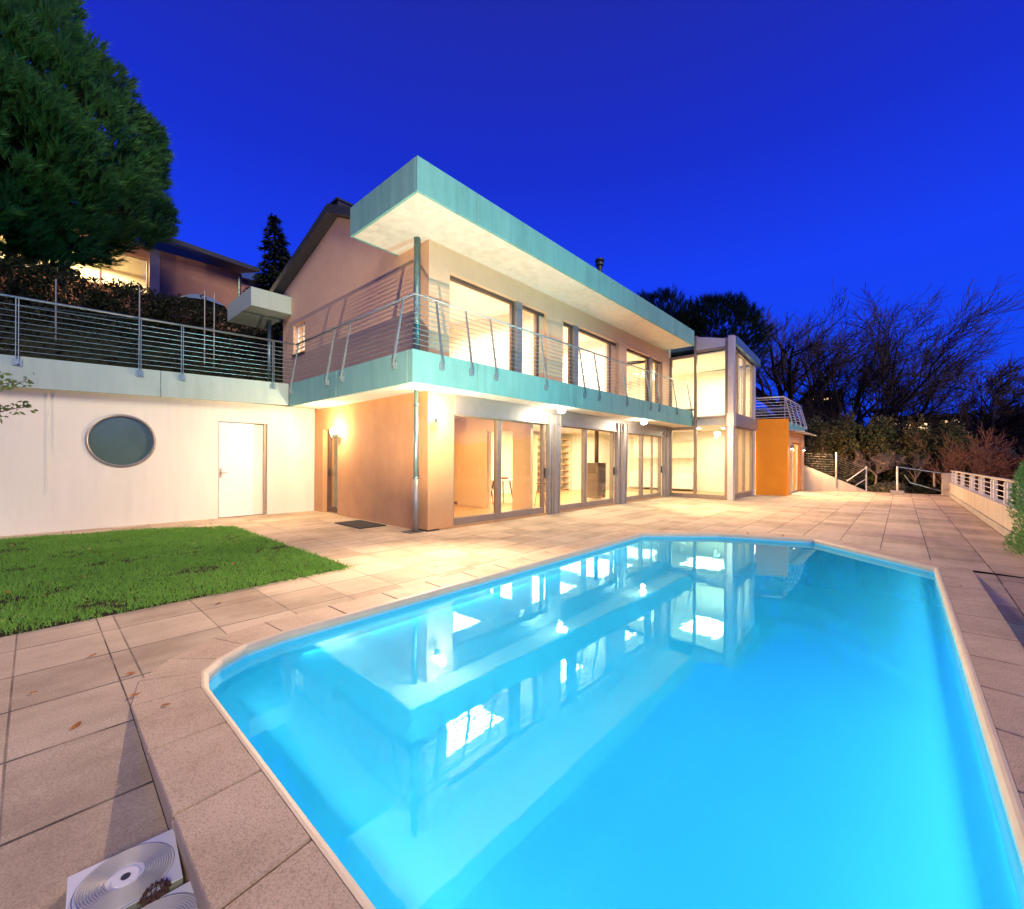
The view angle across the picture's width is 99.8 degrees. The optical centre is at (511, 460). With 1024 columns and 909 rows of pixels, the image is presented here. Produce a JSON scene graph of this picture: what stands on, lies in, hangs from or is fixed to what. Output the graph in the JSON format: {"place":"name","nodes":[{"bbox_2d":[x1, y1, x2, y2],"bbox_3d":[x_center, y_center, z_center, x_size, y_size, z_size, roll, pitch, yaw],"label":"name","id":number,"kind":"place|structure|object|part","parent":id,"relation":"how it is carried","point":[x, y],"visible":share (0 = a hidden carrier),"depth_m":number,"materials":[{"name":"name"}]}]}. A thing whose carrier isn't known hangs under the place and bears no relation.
{"place":"outdoors","nodes":[
{"label":"outdoors","id":0,"kind":"place"},
{"bbox_2d":[0,524,353,636],"bbox_3d":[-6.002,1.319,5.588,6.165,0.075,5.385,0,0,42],"label":"grass","id":1,"kind":"structure","parent":0,"point":[174,535],"depth_m":5.43,"materials":[{"name":"green plant"}]},
{"bbox_2d":[0,347,37,423],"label":"leafy shrub","id":2,"kind":"object","parent":1,"relation":"on","point":[13,385],"visible":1,"depth_m":5.12,"materials":[{"name":"green plant"}]},
{"bbox_2d":[0,491,1023,908],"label":"terrace","id":3,"kind":"structure","parent":0,"point":[80,797],"depth_m":3.86,"materials":[{"name":"stone"}]},
{"bbox_2d":[71,721,80,728],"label":"fallen leaf","id":4,"kind":"object","parent":3,"relation":"on","point":[76,725],"visible":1,"depth_m":2.25,"materials":[{"name":"brown plant"}]},
{"bbox_2d":[65,829,182,908],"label":"ringed panel","id":5,"kind":"object","parent":3,"relation":"on","point":[124,879],"visible":1,"depth_m":1.50,"materials":[{"name":"white plastic"}]},
{"bbox_2d":[136,877,171,906],"bbox_3d":[-1.202,1.455,1.448,0.065,0.065,0.089,0,0,25],"label":"pine cone","id":6,"kind":"object","parent":5,"relation":"on","point":[164,887],"visible":0.96,"depth_m":1.44,"materials":[{"name":"brown plant"}]},
{"bbox_2d":[0,293,314,535],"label":"garage wing","id":7,"kind":"structure","parent":3,"relation":"on","point":[89,446],"depth_m":9.02,"materials":[{"name":"white paint"}]},
{"bbox_2d":[84,414,155,466],"bbox_3d":[-7.988,-0.395,8.831,0.075,1.090,1.090,0,0,42],"label":"round window","id":8,"kind":"structure","parent":7,"relation":"in","point":[115,440],"depth_m":8.83,"materials":[{"name":"glass"}]},
{"bbox_2d":[218,422,266,517],"bbox_3d":[-6.530,0.228,10.495,0.121,2.270,1.040,0,0,37],"label":"service door","id":9,"kind":"structure","parent":7,"relation":"in","point":[242,447],"depth_m":10.45,"materials":[{"name":"white paint"}]},
{"bbox_2d":[140,881,198,908],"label":"ringed panel","id":10,"kind":"object","parent":3,"relation":"on","point":[182,897],"visible":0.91,"depth_m":1.43,"materials":[{"name":"white plastic"}]},
{"bbox_2d":[335,520,386,528],"bbox_3d":[-3.252,1.369,9.236,1.100,0.018,0.600,0,0,42],"label":"door mat","id":11,"kind":"object","parent":3,"relation":"on","point":[360,524],"depth_m":9.13,"materials":[{"name":"grey fabric"}]},
{"bbox_2d":[401,530,423,533],"bbox_3d":[-1.924,1.378,8.334,0.320,0.014,0.300,0,0,42],"label":"drain grate","id":12,"kind":"object","parent":3,"relation":"on","point":[409,531],"visible":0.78,"depth_m":8.30,"materials":[{"name":"metal"}]},
{"bbox_2d":[227,155,693,531],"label":"house","id":13,"kind":"structure","parent":3,"relation":"on","point":[407,301],"depth_m":10.34,"materials":[{"name":"paint"}]},
{"bbox_2d":[292,323,304,356],"bbox_3d":[-6.092,-3.494,12.470,0.870,0.920,0.200,0,0,42],"label":"window","id":14,"kind":"structure","parent":13,"relation":"in","point":[302,325],"depth_m":12.60,"materials":[{"name":"glass"}]},
{"bbox_2d":[327,429,337,512],"bbox_3d":[-4.596,0.274,11.195,0.830,2.160,0.100,0,0,42],"label":"side door","id":15,"kind":"structure","parent":13,"relation":"in","point":[330,508],"depth_m":11.41,"materials":[{"name":"brown metal"}]},
{"bbox_2d":[330,428,338,437],"bbox_3d":[-4.396,-0.665,10.673,0.170,0.240,0.215,0,0,42],"label":"wall lamp","id":16,"kind":"object","parent":13,"relation":"attached to","point":[333,432],"visible":1,"depth_m":10.61,"materials":[{"name":"glass"}]},
{"bbox_2d":[434,411,442,422],"bbox_3d":[-1.439,-0.828,8.339,0.215,0.240,0.170,0,0,42],"label":"wall lamp","id":17,"kind":"object","parent":13,"relation":"attached to","point":[438,415],"visible":1,"depth_m":8.27,"materials":[{"name":"glass"}]},
{"bbox_2d":[491,476,493,503],"bbox_3d":[-0.756,0.932,13.429,0.540,0.842,0.495,0,0,12],"label":"dining chair","id":18,"kind":"object","parent":13,"relation":"on","point":[492,489],"visible":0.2,"depth_m":13.41,"materials":[{"name":"brown wood"}]},
{"bbox_2d":[450,275,543,377],"bbox_3d":[-0.266,-2.921,10.009,0.250,1.760,3.235,0,0,40],"label":"window","id":19,"kind":"structure","parent":13,"relation":"in","point":[515,307],"depth_m":10.32,"materials":[{"name":"grey metal"}]},
{"bbox_2d":[453,414,545,525],"bbox_3d":[-0.213,0.211,10.022,0.170,2.315,3.090,0,0,42],"label":"sliding door","id":20,"kind":"structure","parent":13,"relation":"in","point":[497,514],"depth_m":9.89,"materials":[{"name":"metal"}]},
{"bbox_2d":[491,479,511,501],"bbox_3d":[-0.326,0.980,13.521,1.000,0.753,1.000,0,0,42],"label":"dining table","id":21,"kind":"object","parent":13,"relation":"on","point":[503,480],"visible":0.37,"depth_m":13.48,"materials":[{"name":"brown wood"}]},
{"bbox_2d":[533,435,569,492],"bbox_3d":[1.716,0.165,19.064,0.360,2.400,2.430,0,0,42],"label":"open shelf","id":22,"kind":"object","parent":13,"relation":"on","point":[566,464],"visible":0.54,"depth_m":19.61,"materials":[{"name":"white wood"}]},
{"bbox_2d":[558,406,565,412],"bbox_3d":[1.234,-1.248,10.724,0.200,0.170,0.200,0,0,42],"label":"soffit light","id":23,"kind":"object","parent":13,"relation":"attached to","point":[561,409],"visible":1,"depth_m":10.65,"materials":[{"name":"metal"}]},
{"bbox_2d":[560,426,614,510],"bbox_3d":[2.236,0.225,12.736,0.170,2.315,2.980,0,0,42],"label":"sliding door","id":24,"kind":"structure","parent":13,"relation":"in","point":[584,503],"depth_m":12.60,"materials":[{"name":"metal"}]},
{"bbox_2d":[563,322,615,393],"bbox_3d":[2.301,-2.907,12.904,0.211,1.760,3.095,0,0,40],"label":"window","id":25,"kind":"structure","parent":13,"relation":"in","point":[573,330],"depth_m":12.25,"materials":[{"name":"grey metal"}]},
{"bbox_2d":[587,431,605,497],"bbox_3d":[3.028,0.042,15.322,0.500,2.580,0.560,0,0,42],"label":"wood stove","id":26,"kind":"object","parent":13,"relation":"on","point":[596,478],"visible":0.95,"depth_m":15.18,"materials":[{"name":"metal"}]},
{"bbox_3d":[3.186,0.598,15.176,0.015,0.450,0.400,0,0,42],"label":"stove door","id":27,"kind":"part","parent":26,"relation":"part of","materials":[{"name":"metal"}]},
{"bbox_2d":[627,349,659,402],"bbox_3d":[4.702,-2.894,15.514,0.252,1.760,2.906,0,0,40],"label":"window","id":28,"kind":"structure","parent":13,"relation":"in","point":[652,365],"depth_m":15.83,"materials":[{"name":"clear glass"}]},
{"bbox_2d":[641,419,646,424],"bbox_3d":[4.245,-1.231,13.893,0.200,0.170,0.200,0,0,42],"label":"soffit light","id":29,"kind":"object","parent":13,"relation":"attached to","point":[643,421],"visible":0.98,"depth_m":13.82,"materials":[{"name":"metal"}]},
{"bbox_2d":[627,433,661,500],"bbox_3d":[4.714,0.239,15.483,0.170,2.315,2.940,0,0,42],"label":"sliding door","id":30,"kind":"structure","parent":13,"relation":"in","point":[640,495],"depth_m":15.90,"materials":[{"name":"metal"}]},
{"bbox_2d":[629,442,693,488],"bbox_3d":[7.073,0.245,20.358,3.020,2.100,0.660,0,0,42],"label":"kitchen unit","id":31,"kind":"object","parent":13,"relation":"in","point":[682,479],"visible":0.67,"depth_m":19.86,"materials":[{"name":"white paint"}]},
{"bbox_2d":[131,530,1023,908],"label":"swimming pool","id":32,"kind":"structure","parent":3,"relation":"in","point":[247,834],"depth_m":2.17,"materials":[{"name":"stone"}]},
{"bbox_2d":[209,538,1023,908],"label":"pool water","id":33,"kind":"structure","parent":32,"relation":"in","point":[693,724],"depth_m":2.30,"materials":[{"name":"blue liquid"}]},
{"bbox_2d":[574,335,760,500],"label":"glass tower","id":34,"kind":"structure","parent":3,"relation":"on","point":[717,376],"depth_m":18.22,"materials":[{"name":"clear glass"}]},
{"bbox_2d":[755,396,816,495],"bbox_3d":[10.540,-0.606,21.336,6.850,4.130,5.110,0,0,42],"label":"orange extension","id":35,"kind":"object","parent":3,"relation":"on","point":[780,448],"visible":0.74,"depth_m":18.04,"materials":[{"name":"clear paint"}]},
{"bbox_2d":[804,465,866,491],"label":"ramp wall","id":36,"kind":"structure","parent":3,"relation":"on","point":[815,480],"depth_m":20.75,"materials":[{"name":"concrete"}]},
{"bbox_2d":[805,453,866,486],"bbox_3d":[15.326,0.461,20.672,2.723,1.650,0.193,0,0,25],"label":"wire fence","id":37,"kind":"object","parent":36,"relation":"on","point":[835,464],"visible":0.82,"depth_m":20.52,"materials":[{"name":"metal"}]},
{"bbox_2d":[847,466,866,490],"bbox_3d":[16.195,0.991,20.271,0.936,1.400,0.060,0,0,2],"label":"ramp rail","id":38,"kind":"object","parent":36,"relation":"attached to","point":[863,480],"visible":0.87,"depth_m":20.25,"materials":[{"name":"silver metal"}]},
{"bbox_2d":[890,466,941,494],"bbox_3d":[17.803,0.989,18.876,2.560,1.422,0.666,0,0,-10],"label":"stair rail","id":39,"kind":"object","parent":3,"relation":"on","point":[896,492],"visible":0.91,"depth_m":18.76,"materials":[{"name":"metal"}]},
{"bbox_2d":[941,470,1023,542],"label":"parapet wall","id":40,"kind":"structure","parent":3,"relation":"on","point":[987,509],"depth_m":10.72,"materials":[{"name":"concrete"}]},
{"bbox_2d":[1002,455,1023,555],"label":"conifer shrub","id":41,"kind":"object","parent":3,"relation":"on","point":[1019,484],"visible":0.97,"depth_m":6.72,"materials":[{"name":"green plant"}]},
{"bbox_2d":[0,311,1023,706],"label":"garden ground","id":42,"kind":"structure","parent":0,"point":[80,351],"depth_m":10.99,"materials":[{"name":"brown soil"}]},
{"bbox_2d":[0,252,43,310],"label":"hedge shrub","id":43,"kind":"object","parent":42,"relation":"on","point":[16,279],"visible":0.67,"depth_m":11.50,"materials":[{"name":"green plant"}]},
{"bbox_2d":[7,258,118,324],"bbox_3d":[-12.838,-4.616,12.430,1.675,2.106,2.280,0,0,42],"label":"hedge shrub","id":44,"kind":"object","parent":42,"relation":"on","point":[65,285],"visible":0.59,"depth_m":12.14,"materials":[{"name":"green plant"}]},
{"bbox_2d":[0,0,183,278],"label":"stone pine","id":45,"kind":"object","parent":42,"relation":"on","point":[56,145],"visible":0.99,"depth_m":12.36,"materials":[{"name":"green plant"}]},
{"bbox_2d":[8,279,214,366],"bbox_3d":[-10.835,-3.561,10.056,0.032,2.600,6.612,0,0,42],"label":"garden fence","id":46,"kind":"object","parent":42,"relation":"on","point":[55,309],"visible":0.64,"depth_m":11.26,"materials":[{"name":"metal"}]},
{"bbox_2d":[76,277,176,334],"bbox_3d":[-11.860,-4.577,13.407,1.638,2.039,2.375,0,0,42],"label":"hedge shrub","id":47,"kind":"object","parent":42,"relation":"on","point":[121,292],"visible":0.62,"depth_m":13.12,"materials":[{"name":"green plant"}]},
{"bbox_2d":[0,202,259,331],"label":"neighbour house","id":48,"kind":"structure","parent":42,"relation":"on","point":[182,268],"depth_m":20.35,"materials":[{"name":"paint"}]},
{"bbox_2d":[67,253,148,294],"bbox_3d":[-17.761,-8.110,17.474,0.060,1.620,4.680,0,0,42],"label":"window frame","id":49,"kind":"structure","parent":48,"relation":"in","point":[100,271],"depth_m":18.87,"materials":[{"name":"white"}]},
{"bbox_2d":[0,284,282,382],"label":"ground cover","id":50,"kind":"object","parent":42,"relation":"on","point":[95,320],"visible":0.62,"depth_m":11.66,"materials":[{"name":"green plant"}]},
{"bbox_2d":[141,292,217,340],"bbox_3d":[-11.028,-4.609,14.466,1.995,2.112,1.676,0,0,-20],"label":"hedge shrub","id":51,"kind":"object","parent":42,"relation":"on","point":[183,307],"visible":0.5,"depth_m":14.17,"materials":[{"name":"green plant"}]},
{"bbox_2d":[174,294,226,311],"bbox_3d":[-12.729,-5.496,17.648,1.755,2.550,1.755,0,0,20],"label":"garden parasol","id":52,"kind":"object","parent":42,"relation":"on","point":[209,302],"visible":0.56,"depth_m":17.67,"materials":[{"name":"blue fabric"}]},
{"bbox_2d":[188,305,256,349],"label":"hedge shrub","id":53,"kind":"object","parent":42,"relation":"on","point":[223,315],"visible":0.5,"depth_m":14.94,"materials":[{"name":"green plant"}]},
{"bbox_2d":[241,273,270,329],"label":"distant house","id":54,"kind":"structure","parent":42,"relation":"on","point":[247,278],"depth_m":27.76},
{"bbox_2d":[239,213,291,347],"bbox_3d":[-12.085,-8.953,22.123,3.928,7.150,4.040,0,0,42],"label":"spruce tree","id":55,"kind":"object","parent":42,"relation":"on","point":[274,269],"visible":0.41,"depth_m":21.73,"materials":[{"name":"green plant"}]},
{"bbox_2d":[637,284,707,336],"bbox_3d":[12.517,-9.333,38.538,9.855,12.435,9.549,0,0,42],"label":"stone pine","id":56,"kind":"object","parent":42,"relation":"on","point":[666,296],"visible":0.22,"depth_m":36.31,"materials":[{"name":"green plant"}]},
{"bbox_2d":[669,291,775,374],"bbox_3d":[17.185,-8.789,37.025,8.858,11.209,9.079,0,0,-6],"label":"stone pine","id":57,"kind":"object","parent":42,"relation":"on","point":[726,303],"visible":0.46,"depth_m":34.61,"materials":[{"name":"green plant"}]},
{"bbox_2d":[727,278,911,421],"bbox_3d":[24.922,-6.622,39.104,16.124,14.146,14.218,0,0,-33],"label":"bare tree","id":58,"kind":"object","parent":42,"relation":"on","point":[790,374],"visible":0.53,"depth_m":36.10,"materials":[{"name":"brown plant"}]},
{"bbox_2d":[767,379,871,446],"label":"bare tree","id":59,"kind":"object","parent":42,"relation":"on","point":[836,416],"visible":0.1,"depth_m":43.40,"materials":[{"name":"brown plant"}]},
{"bbox_2d":[800,390,841,448],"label":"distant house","id":60,"kind":"structure","parent":42,"relation":"on","point":[813,409],"depth_m":57.59,"materials":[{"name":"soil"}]},
{"bbox_2d":[803,411,843,476],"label":"laurel shrub","id":61,"kind":"object","parent":42,"relation":"on","point":[817,450],"visible":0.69,"depth_m":22.92,"materials":[{"name":"green plant"}]},
{"bbox_2d":[822,409,874,488],"bbox_3d":[18.046,-0.407,23.221,2.398,4.627,3.151,0,0,42],"label":"laurel shrub","id":62,"kind":"object","parent":42,"relation":"on","point":[847,434],"visible":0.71,"depth_m":22.62,"materials":[{"name":"green plant"}]},
{"bbox_2d":[756,282,996,445],"bbox_3d":[29.181,-6.524,38.056,14.614,14.604,19.166,0,0,-13],"label":"bare tree","id":63,"kind":"object","parent":42,"relation":"on","point":[830,400],"visible":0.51,"depth_m":34.73,"materials":[{"name":"brown plant"}]},
{"bbox_2d":[849,412,905,490],"bbox_3d":[19.130,-0.318,22.530,2.413,4.464,3.224,0,0,42],"label":"laurel shrub","id":64,"kind":"object","parent":42,"relation":"on","point":[873,429],"visible":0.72,"depth_m":21.91,"materials":[{"name":"green plant"}]},
{"bbox_2d":[755,407,999,445],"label":"distant wood","id":65,"kind":"object","parent":42,"relation":"on","point":[769,415],"visible":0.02,"depth_m":68.19,"materials":[{"name":"brown plant"}]},
{"bbox_2d":[850,450,905,484],"bbox_3d":[17.819,0.778,20.884,1.858,2.652,2.034,0,0,12],"label":"bare tree","id":66,"kind":"object","parent":42,"relation":"on","point":[887,461],"visible":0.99,"depth_m":21.11,"materials":[{"name":"brown plant"}]},
{"bbox_2d":[871,408,901,445],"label":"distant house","id":67,"kind":"structure","parent":42,"relation":"on","point":[880,417],"depth_m":54.65,"materials":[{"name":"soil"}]},
{"bbox_2d":[867,480,912,492],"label":"lavender clump","id":68,"kind":"object","parent":42,"relation":"on","point":[884,487],"visible":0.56,"depth_m":20.08,"materials":[{"name":"green plant"}]},
{"bbox_2d":[785,272,1023,434],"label":"bare tree","id":69,"kind":"object","parent":42,"relation":"on","point":[885,410],"visible":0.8,"depth_m":32.36,"materials":[{"name":"brown plant"}]},
{"bbox_2d":[885,413,940,486],"bbox_3d":[20.216,-0.217,21.870,2.324,4.275,3.100,0,0,42],"label":"laurel shrub","id":70,"kind":"object","parent":42,"relation":"on","point":[905,437],"visible":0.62,"depth_m":21.26,"materials":[{"name":"green plant"}]},
{"bbox_2d":[889,414,936,433],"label":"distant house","id":71,"kind":"structure","parent":42,"relation":"on","point":[930,420],"depth_m":49.92,"materials":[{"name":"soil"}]},
{"bbox_2d":[898,452,930,483],"bbox_3d":[18.951,0.849,20.381,1.280,2.521,1.025,0,0,42],"label":"bare tree","id":72,"kind":"object","parent":42,"relation":"on","point":[919,465],"visible":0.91,"depth_m":20.23,"materials":[{"name":"brown plant"}]},
{"bbox_2d":[906,484,940,493],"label":"lavender clump","id":73,"kind":"object","parent":42,"relation":"on","point":[917,489],"visible":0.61,"depth_m":19.24,"materials":[{"name":"green plant"}]},
{"bbox_2d":[844,325,1022,459],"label":"bare tree","id":74,"kind":"object","parent":42,"relation":"on","point":[927,402],"visible":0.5,"depth_m":33.66,"materials":[{"name":"brown plant"}]},
{"bbox_2d":[917,418,980,489],"bbox_3d":[21.317,-0.105,21.057,2.393,4.064,3.406,0,0,42],"label":"laurel shrub","id":75,"kind":"object","parent":42,"relation":"on","point":[955,432],"visible":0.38,"depth_m":20.51,"materials":[{"name":"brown plant"}]},
{"bbox_2d":[936,413,973,439],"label":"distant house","id":76,"kind":"structure","parent":42,"relation":"on","point":[967,429],"depth_m":48.70,"materials":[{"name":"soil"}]},
{"bbox_2d":[902,422,1023,489],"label":"bare shrub","id":77,"kind":"object","parent":42,"relation":"on","point":[976,459],"visible":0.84,"depth_m":18.57,"materials":[{"name":"brown plant"}]},
{"bbox_2d":[935,350,1023,456],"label":"bare tree","id":78,"kind":"object","parent":42,"relation":"on","point":[1018,449],"visible":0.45,"depth_m":29.84,"materials":[{"name":"brown plant"}]},
{"bbox_2d":[938,358,1023,471],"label":"bare tree","id":79,"kind":"object","parent":42,"relation":"on","point":[997,400],"visible":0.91,"depth_m":28.56,"materials":[{"name":"brown plant"}]},
{"bbox_2d":[958,449,1020,499],"bbox_3d":[22.175,0.851,19.841,2.637,2.766,3.321,0,0,42],"label":"beech shrub","id":80,"kind":"object","parent":42,"relation":"on","point":[1004,465],"visible":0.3,"depth_m":19.33,"materials":[{"name":"brown plant"}]},
{"bbox_2d":[988,454,1023,503],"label":"beech shrub","id":81,"kind":"object","parent":42,"relation":"on","point":[1018,460],"visible":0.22,"depth_m":18.93,"materials":[{"name":"brown plant"}]},
{"bbox_2d":[993,423,1022,447],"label":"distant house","id":82,"kind":"structure","parent":42,"relation":"on","point":[1001,445],"depth_m":44.93,"materials":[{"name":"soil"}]},
{"bbox_2d":[30,0,1023,425],"label":"sky","id":83,"kind":"structure","parent":0,"point":[772,152],"materials":[{"name":"blue"}]}
]}

